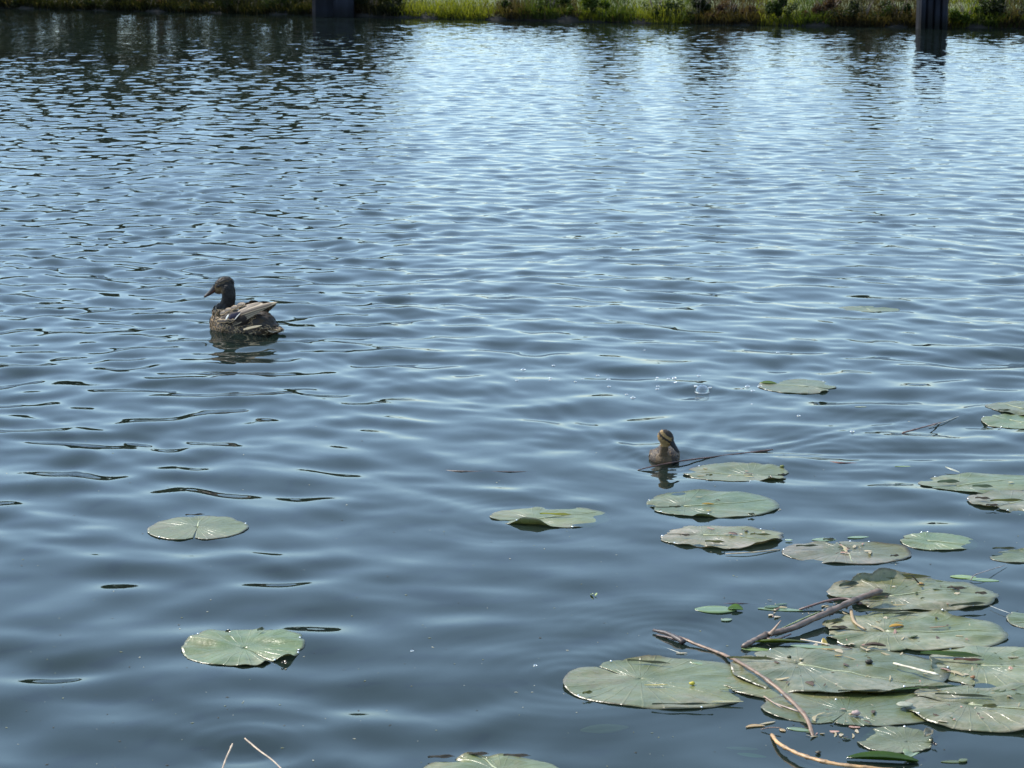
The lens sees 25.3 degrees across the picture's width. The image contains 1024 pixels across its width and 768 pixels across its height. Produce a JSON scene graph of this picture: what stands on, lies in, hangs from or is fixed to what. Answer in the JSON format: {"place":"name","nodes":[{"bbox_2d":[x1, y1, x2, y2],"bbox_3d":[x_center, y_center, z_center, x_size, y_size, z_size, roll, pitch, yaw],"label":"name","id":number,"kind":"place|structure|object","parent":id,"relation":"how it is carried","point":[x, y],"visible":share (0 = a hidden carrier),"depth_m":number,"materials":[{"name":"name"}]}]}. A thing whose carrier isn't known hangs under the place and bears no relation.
{"place":"outdoors","nodes":[
{"label":"outdoors","id":0,"kind":"place"},
{"bbox_2d":[0,8,1023,767],"bbox_3d":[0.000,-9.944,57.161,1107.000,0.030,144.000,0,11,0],"label":"water","id":1,"kind":"structure","parent":0,"point":[434,238],"depth_m":8.02,"materials":[{"name":"blue liquid"}]},
{"bbox_2d":[147,513,248,539],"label":"lily pad","id":2,"kind":"object","parent":1,"relation":"on","point":[206,527],"visible":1,"depth_m":5.79,"materials":[{"name":"green plant"}]},
{"bbox_2d":[222,743,232,767],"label":"straw stalk","id":3,"kind":"object","parent":1,"relation":"on","point":[227,755],"visible":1,"depth_m":4.17,"materials":[{"name":"beige plant"}]},
{"bbox_2d":[181,627,304,665],"bbox_3d":[-0.570,0.554,4.837,0.260,0.018,0.254,0,11,0],"label":"lily pad","id":4,"kind":"object","parent":1,"relation":"on","point":[228,647],"visible":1,"depth_m":4.83,"materials":[{"name":"plant"}]},
{"bbox_2d":[204,276,283,334],"bbox_3d":[-1.003,-0.271,8.602,0.347,0.258,0.166,7,13,31],"label":"mallard hen","id":5,"kind":"object","parent":1,"relation":"on","point":[252,317],"visible":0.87,"depth_m":8.55,"materials":[{"name":"brown"}]},
{"bbox_2d":[244,738,280,767],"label":"straw stalk","id":6,"kind":"object","parent":1,"relation":"on","point":[249,742],"visible":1,"depth_m":4.18,"materials":[{"name":"beige plant"}]},
{"bbox_2d":[448,470,524,471],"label":"floating reed","id":7,"kind":"object","parent":1,"relation":"on","point":[476,471],"visible":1,"depth_m":6.39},
{"bbox_2d":[424,752,557,767],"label":"lily pad","id":8,"kind":"object","parent":1,"relation":"on","point":[476,760],"visible":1,"depth_m":4.15,"materials":[{"name":"green plant"}]},
{"bbox_2d":[3,421,1022,767],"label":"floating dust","id":9,"kind":"object","parent":1,"relation":"on","point":[405,663],"visible":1,"depth_m":4.84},
{"bbox_2d":[490,507,604,527],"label":"lily pad","id":10,"kind":"object","parent":1,"relation":"on","point":[565,518],"visible":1,"depth_m":5.90,"materials":[{"name":"green plant"}]},
{"bbox_2d":[563,655,740,709],"bbox_3d":[0.303,0.602,4.602,0.401,0.019,0.313,0,11,0],"label":"lily pad","id":11,"kind":"object","parent":1,"relation":"on","point":[629,687],"visible":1,"depth_m":4.60,"materials":[{"name":"plant"}]},
{"bbox_2d":[712,701,742,701],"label":"fallen leaf","id":12,"kind":"object","parent":11,"relation":"on","point":[727,701],"visible":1,"depth_m":4.48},
{"bbox_2d":[649,429,679,463],"bbox_3d":[0.440,0.178,6.565,0.091,0.120,0.154,1,11,6],"label":"mallard duckling","id":13,"kind":"object","parent":1,"relation":"on","point":[666,450],"visible":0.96,"depth_m":6.50},
{"bbox_2d":[638,449,772,469],"bbox_3d":[0.562,0.215,6.550,0.489,0.011,0.020,-7,13,-31],"label":"floating reed","id":14,"kind":"object","parent":1,"relation":"on","point":[703,458],"visible":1,"depth_m":6.54,"materials":[{"name":"plant"}]},
{"bbox_2d":[646,489,778,517],"bbox_3d":[0.532,0.318,6.029,0.352,0.018,0.264,0,11,0],"label":"lily pad","id":15,"kind":"object","parent":1,"relation":"on","point":[728,504],"visible":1,"depth_m":6.03,"materials":[{"name":"green plant"}]},
{"bbox_2d":[695,606,736,612],"bbox_3d":[0.456,0.504,5.092,0.095,0.001,0.056,0,11,2],"label":"drifting leaf","id":16,"kind":"object","parent":1,"relation":"on","point":[715,609],"visible":1,"depth_m":5.09,"materials":[{"name":"green plant"}]},
{"bbox_2d":[661,526,783,548],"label":"lily pad","id":17,"kind":"object","parent":1,"relation":"on","point":[705,536],"visible":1,"depth_m":5.70,"materials":[{"name":"green plant"}]},
{"bbox_2d":[652,629,814,735],"bbox_3d":[0.467,0.590,4.633,0.072,0.028,0.704,-5,12,-22],"label":"reed stick","id":18,"kind":"object","parent":1,"relation":"on","point":[683,640],"visible":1,"depth_m":4.64,"materials":[{"name":"brown plant"}]},
{"bbox_2d":[728,604,742,609],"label":"drifting leaf","id":19,"kind":"object","parent":1,"relation":"on","point":[735,607],"visible":1,"depth_m":5.10,"materials":[{"name":"green plant"}]},
{"bbox_2d":[683,462,788,481],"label":"lily pad","id":20,"kind":"object","parent":1,"relation":"on","point":[736,471],"visible":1,"depth_m":6.41,"materials":[{"name":"green plant"}]},
{"bbox_2d":[726,549,779,553],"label":"straw stalk","id":21,"kind":"object","parent":1,"relation":"on","point":[754,552],"visible":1,"depth_m":5.56,"materials":[{"name":"grey plant"}]},
{"bbox_2d":[742,647,768,650],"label":"drifting leaf","id":22,"kind":"object","parent":1,"relation":"on","point":[755,649],"visible":1,"depth_m":4.82,"materials":[{"name":"green plant"}]},
{"bbox_2d":[746,724,764,727],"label":"fallen leaf","id":23,"kind":"object","parent":1,"relation":"on","point":[754,725],"visible":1,"depth_m":4.36,"materials":[{"name":"beige plant"}]},
{"bbox_2d":[765,605,779,607],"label":"drifting leaf","id":24,"kind":"object","parent":1,"relation":"on","point":[771,606],"visible":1,"depth_m":5.11,"materials":[{"name":"green plant"}]},
{"bbox_2d":[758,608,802,610],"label":"drifting leaf","id":25,"kind":"object","parent":1,"relation":"on","point":[784,609],"visible":1,"depth_m":5.09,"materials":[{"name":"green plant"}]},
{"bbox_2d":[754,639,809,642],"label":"drifting leaf","id":26,"kind":"object","parent":1,"relation":"on","point":[779,641],"visible":1,"depth_m":4.85,"materials":[{"name":"green plant"}]},
{"bbox_2d":[724,660,867,701],"bbox_3d":[0.578,0.602,4.620,0.332,0.010,0.260,0,11,0],"label":"lily pad","id":27,"kind":"object","parent":1,"relation":"on","point":[750,688],"visible":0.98,"depth_m":4.55,"materials":[{"name":"plant"}]},
{"bbox_2d":[758,379,835,393],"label":"lily pad","id":28,"kind":"object","parent":1,"relation":"on","point":[803,386],"visible":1,"depth_m":7.56,"materials":[{"name":"green plant"}]},
{"bbox_2d":[760,381,776,383],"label":"drifting leaf","id":29,"kind":"object","parent":28,"relation":"on","point":[768,382],"visible":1,"depth_m":7.63,"materials":[{"name":"green plant"}]},
{"bbox_2d":[787,727,808,731],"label":"drifting leaf","id":30,"kind":"object","parent":1,"relation":"on","point":[799,729],"visible":1,"depth_m":4.34,"materials":[{"name":"green plant"}]},
{"bbox_2d":[782,612,818,627],"bbox_3d":[0.627,0.521,4.998,0.004,0.005,0.177,9,15,39],"label":"straw stalk","id":31,"kind":"object","parent":1,"relation":"on","point":[801,619],"visible":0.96,"depth_m":5.01,"materials":[{"name":"green plant"}]},
{"bbox_2d":[741,588,882,647],"bbox_3d":[0.682,0.513,4.968,0.195,0.041,0.449,7,13,30],"label":"branch","id":32,"kind":"object","parent":1,"relation":"on","point":[848,602],"visible":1,"depth_m":4.99,"materials":[{"name":"brown wood"}]},
{"bbox_2d":[800,639,829,645],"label":"straw stalk","id":33,"kind":"object","parent":1,"relation":"on","point":[815,642],"visible":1,"depth_m":4.83,"materials":[{"name":"beige plant"}]},
{"bbox_2d":[812,538,835,540],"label":"drifting leaf","id":34,"kind":"object","parent":1,"relation":"on","point":[818,539],"visible":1,"depth_m":5.68,"materials":[{"name":"green plant"}]},
{"bbox_2d":[770,733,881,767],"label":"reed stick","id":35,"kind":"object","parent":1,"relation":"on","point":[805,756],"visible":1,"depth_m":4.14,"materials":[{"name":"beige plant"}]},
{"bbox_2d":[727,644,958,692],"bbox_3d":[0.673,0.585,4.673,0.455,0.023,0.315,0,11,0],"label":"lily pad","id":36,"kind":"object","parent":1,"relation":"on","point":[817,667],"visible":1,"depth_m":4.66,"materials":[{"name":"green plant"}]},
{"bbox_2d":[791,645,833,648],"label":"drifting leaf","id":37,"kind":"object","parent":36,"relation":"on","point":[810,646],"visible":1,"depth_m":4.80,"materials":[{"name":"green plant"}]},
{"bbox_2d":[865,659,872,663],"bbox_3d":[0.736,0.573,4.695,0.017,0.011,0.014,0,11,0],"label":"dark clod","id":38,"kind":"object","parent":36,"relation":"on","point":[869,661],"visible":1,"depth_m":4.69,"materials":[{"name":"black soil"}]},
{"bbox_2d":[865,642,885,646],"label":"fallen leaf","id":39,"kind":"object","parent":36,"relation":"on","point":[875,644],"visible":1,"depth_m":4.82,"materials":[{"name":"plant"}]},
{"bbox_2d":[893,662,938,675],"bbox_3d":[0.821,0.580,4.637,0.109,0.006,0.009,10,15,42],"label":"straw stalk","id":40,"kind":"object","parent":36,"relation":"on","point":[918,669],"visible":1,"depth_m":4.63,"materials":[{"name":"white plant"}]},
{"bbox_2d":[781,538,911,563],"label":"lily pad","id":41,"kind":"object","parent":1,"relation":"on","point":[882,552],"visible":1,"depth_m":5.57,"materials":[{"name":"green plant"}]},
{"bbox_2d":[761,692,938,725],"bbox_3d":[0.680,0.634,4.461,0.386,0.009,0.215,0,11,0],"label":"lily pad","id":42,"kind":"object","parent":1,"relation":"on","point":[888,710],"visible":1,"depth_m":4.45,"materials":[{"name":"plant"}]},
{"bbox_2d":[765,699,798,711],"bbox_3d":[0.530,0.631,4.469,0.006,0.006,0.101,-8,14,-34],"label":"reed stick","id":43,"kind":"object","parent":42,"relation":"on","point":[786,707],"visible":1,"depth_m":4.45,"materials":[{"name":"beige plant"}]},
{"bbox_2d":[896,701,912,706],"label":"foam tuft","id":44,"kind":"object","parent":42,"relation":"on","point":[904,704],"visible":1,"depth_m":4.44,"materials":[{"name":"white"}]},
{"bbox_2d":[847,536,867,537],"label":"drifting leaf","id":45,"kind":"object","parent":1,"relation":"on","point":[858,537],"visible":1,"depth_m":5.69,"materials":[{"name":"green plant"}]},
{"bbox_2d":[839,306,899,311],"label":"lily pad","id":46,"kind":"object","parent":1,"relation":"on","point":[866,308],"visible":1,"depth_m":9.13,"materials":[{"name":"green plant"}]},
{"bbox_2d":[847,751,918,761],"bbox_3d":[0.680,0.684,4.175,0.130,0.012,0.031,2,11,8],"label":"drifting leaf","id":47,"kind":"object","parent":1,"relation":"on","point":[882,755],"visible":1,"depth_m":4.18,"materials":[{"name":"green plant"}]},
{"bbox_2d":[858,726,936,752],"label":"lily pad","id":48,"kind":"object","parent":1,"relation":"on","point":[892,739],"visible":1,"depth_m":4.29,"materials":[{"name":"plant"}]},
{"bbox_2d":[903,749,918,756],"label":"drifting leaf","id":49,"kind":"object","parent":1,"relation":"on","point":[908,753],"visible":1,"depth_m":4.20,"materials":[{"name":"green plant"}]},
{"bbox_2d":[826,568,998,610],"bbox_3d":[0.916,0.469,5.203,0.390,0.040,0.256,0,11,0],"label":"lily pad","id":50,"kind":"object","parent":1,"relation":"on","point":[906,588],"visible":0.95,"depth_m":5.21,"materials":[{"name":"green plant"}]},
{"bbox_2d":[822,609,1008,650],"bbox_3d":[0.874,0.534,4.935,0.396,0.023,0.286,0,11,0],"label":"lily pad","id":51,"kind":"object","parent":1,"relation":"on","point":[977,632],"visible":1,"depth_m":4.93,"materials":[{"name":"green plant"}]},
{"bbox_2d":[871,625,884,631],"bbox_3d":[0.797,0.530,4.944,0.011,0.003,0.037,-12,24,-42],"label":"plant scrap","id":52,"kind":"object","parent":51,"relation":"on","point":[881,629],"visible":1,"depth_m":4.94,"materials":[{"name":"beige plant"}]},
{"bbox_2d":[889,624,903,626],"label":"fallen leaf","id":53,"kind":"object","parent":51,"relation":"on","point":[894,625],"visible":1,"depth_m":4.96,"materials":[{"name":"yellow plant"}]},
{"bbox_2d":[902,422,940,432],"bbox_3d":[1.260,0.131,6.954,0.022,0.012,0.224,10,15,41],"label":"floating reed","id":54,"kind":"object","parent":1,"relation":"on","point":[920,427],"visible":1,"depth_m":6.92,"materials":[{"name":"grey plant"}]},
{"bbox_2d":[900,531,973,549],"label":"lily pad","id":55,"kind":"object","parent":1,"relation":"on","point":[927,540],"visible":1,"depth_m":5.66,"materials":[{"name":"green plant"}]},
{"bbox_2d":[941,760,963,762],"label":"drifting leaf","id":56,"kind":"object","parent":1,"relation":"on","point":[952,761],"visible":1,"depth_m":4.17,"materials":[{"name":"green plant"}]},
{"bbox_2d":[950,575,975,578],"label":"drifting leaf","id":57,"kind":"object","parent":1,"relation":"on","point":[962,576],"visible":1,"depth_m":5.35,"materials":[{"name":"green plant"}]},
{"bbox_2d":[905,682,1023,732],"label":"lily pad","id":58,"kind":"object","parent":1,"relation":"on","point":[1001,712],"visible":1,"depth_m":4.44,"materials":[{"name":"green plant"}]},
{"bbox_2d":[918,472,1023,493],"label":"lily pad","id":59,"kind":"object","parent":1,"relation":"on","point":[982,483],"visible":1,"depth_m":6.26,"materials":[{"name":"green plant"}]},
{"bbox_2d":[921,646,1023,686],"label":"lily pad","id":60,"kind":"object","parent":1,"relation":"on","point":[988,668],"visible":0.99,"depth_m":4.71,"materials":[{"name":"green plant"}]},
{"bbox_2d":[948,670,963,675],"bbox_3d":[0.907,0.589,4.650,0.037,0.002,0.009,13,31,38],"label":"plant scrap","id":61,"kind":"object","parent":60,"relation":"on","point":[957,672],"visible":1,"depth_m":4.65,"materials":[{"name":"beige plant"}]},
{"bbox_2d":[968,578,998,581],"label":"drifting leaf","id":62,"kind":"object","parent":1,"relation":"on","point":[983,579],"visible":1,"depth_m":5.32,"materials":[{"name":"green plant"}]},
{"bbox_2d":[970,565,1004,580],"bbox_3d":[1.131,0.441,5.383,0.010,0.014,0.182,9,15,39],"label":"twig","id":63,"kind":"object","parent":1,"relation":"on","point":[984,571],"visible":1,"depth_m":5.34,"materials":[{"name":"wood"}]},
{"bbox_2d":[967,490,1023,511],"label":"lily pad","id":64,"kind":"object","parent":1,"relation":"on","point":[1010,501],"visible":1,"depth_m":6.05,"materials":[{"name":"green plant"}]},
{"bbox_2d":[981,414,1023,428],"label":"lily pad","id":65,"kind":"object","parent":1,"relation":"on","point":[1014,421],"visible":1,"depth_m":7.04,"materials":[{"name":"green plant"}]},
{"bbox_2d":[985,401,1023,415],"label":"lily pad","id":66,"kind":"object","parent":1,"relation":"on","point":[1015,407],"visible":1,"depth_m":7.22,"materials":[{"name":"green plant"}]},
{"bbox_2d":[990,547,1023,562],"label":"lily pad","id":67,"kind":"object","parent":1,"relation":"on","point":[1014,555],"visible":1,"depth_m":5.54,"materials":[{"name":"green plant"}]},
{"bbox_2d":[1006,612,1023,627],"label":"lily pad","id":68,"kind":"object","parent":1,"relation":"on","point":[1015,619],"visible":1,"depth_m":5.03,"materials":[{"name":"green plant"}]},
{"bbox_2d":[0,0,1023,27],"bbox_3d":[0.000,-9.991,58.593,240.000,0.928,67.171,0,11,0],"label":"muddy bank","id":69,"kind":"structure","parent":0,"point":[568,18],"depth_m":37.05,"materials":[{"name":"green plant"}]},
{"bbox_2d":[83,0,136,8],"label":"bank shrub","id":70,"kind":"object","parent":69,"relation":"on","point":[92,2],"visible":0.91,"depth_m":41.52,"materials":[{"name":"green plant"}]},
{"bbox_2d":[179,0,257,9],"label":"bank shrub","id":71,"kind":"object","parent":69,"relation":"on","point":[230,3],"visible":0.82,"depth_m":40.17,"materials":[{"name":"green plant"}]},
{"bbox_2d":[261,0,294,9],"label":"bank shrub","id":72,"kind":"object","parent":69,"relation":"on","point":[268,3],"visible":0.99,"depth_m":39.69,"materials":[{"name":"green plant"}]},
{"bbox_2d":[312,0,354,16],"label":"mooring pile","id":73,"kind":"object","parent":69,"relation":"on","point":[332,8],"visible":0.33,"depth_m":38.64,"materials":[{"name":"metal"}]},
{"bbox_2d":[354,0,402,9],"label":"bank shrub","id":74,"kind":"object","parent":69,"relation":"on","point":[363,2],"visible":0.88,"depth_m":38.82,"materials":[{"name":"green plant"}]},
{"bbox_2d":[501,0,512,11],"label":"bank shrub","id":75,"kind":"object","parent":69,"relation":"on","point":[506,3],"visible":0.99,"depth_m":37.40,"materials":[{"name":"green plant"}]},
{"bbox_2d":[535,0,570,13],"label":"bank shrub","id":76,"kind":"object","parent":69,"relation":"on","point":[540,6],"visible":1,"depth_m":37.08,"materials":[{"name":"green plant"}]},
{"bbox_2d":[566,0,611,14],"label":"bank shrub","id":77,"kind":"object","parent":69,"relation":"on","point":[587,4],"visible":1,"depth_m":36.61,"materials":[{"name":"green plant"}]},
{"bbox_2d":[641,0,683,18],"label":"bank shrub","id":78,"kind":"object","parent":69,"relation":"on","point":[669,5],"visible":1,"depth_m":36.10,"materials":[{"name":"green plant"}]},
{"bbox_2d":[673,0,725,20],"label":"bank shrub","id":79,"kind":"object","parent":69,"relation":"on","point":[705,5],"visible":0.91,"depth_m":35.83,"materials":[{"name":"green plant"}]},
{"bbox_2d":[704,0,757,19],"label":"bank shrub","id":80,"kind":"object","parent":69,"relation":"on","point":[722,6],"visible":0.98,"depth_m":35.64,"materials":[{"name":"green plant"}]},
{"bbox_2d":[765,0,798,18],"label":"bank shrub","id":81,"kind":"object","parent":69,"relation":"on","point":[776,7],"visible":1,"depth_m":35.30,"materials":[{"name":"green plant"}]},
{"bbox_2d":[801,0,841,17],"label":"bank shrub","id":82,"kind":"object","parent":69,"relation":"on","point":[826,5],"visible":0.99,"depth_m":35.15,"materials":[{"name":"green plant"}]},
{"bbox_2d":[826,0,894,18],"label":"bank shrub","id":83,"kind":"object","parent":69,"relation":"on","point":[851,9],"visible":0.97,"depth_m":34.99,"materials":[{"name":"green plant"}]},
{"bbox_2d":[868,0,912,26],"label":"bank shrub","id":84,"kind":"object","parent":69,"relation":"on","point":[906,7],"visible":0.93,"depth_m":34.83,"materials":[{"name":"green plant"}]},
{"bbox_2d":[916,0,947,28],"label":"mooring pile","id":85,"kind":"object","parent":69,"relation":"on","point":[931,14],"visible":0.41,"depth_m":34.07,"materials":[{"name":"wood"}]},
{"bbox_2d":[948,1,985,23],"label":"bank shrub","id":86,"kind":"object","parent":69,"relation":"on","point":[957,15],"visible":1,"depth_m":34.45,"materials":[{"name":"green plant"}]},
{"bbox_2d":[976,0,1023,19],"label":"bank shrub","id":87,"kind":"object","parent":69,"relation":"on","point":[997,6],"visible":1,"depth_m":34.43,"materials":[{"name":"green plant"}]},
{"bbox_2d":[851,710,859,715],"bbox_3d":[0.665,0.636,4.403,0.018,0.012,0.015,0,11,0],"label":"snail shell","id":88,"kind":"object","parent":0,"point":[855,713],"visible":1,"depth_m":4.40}
]}

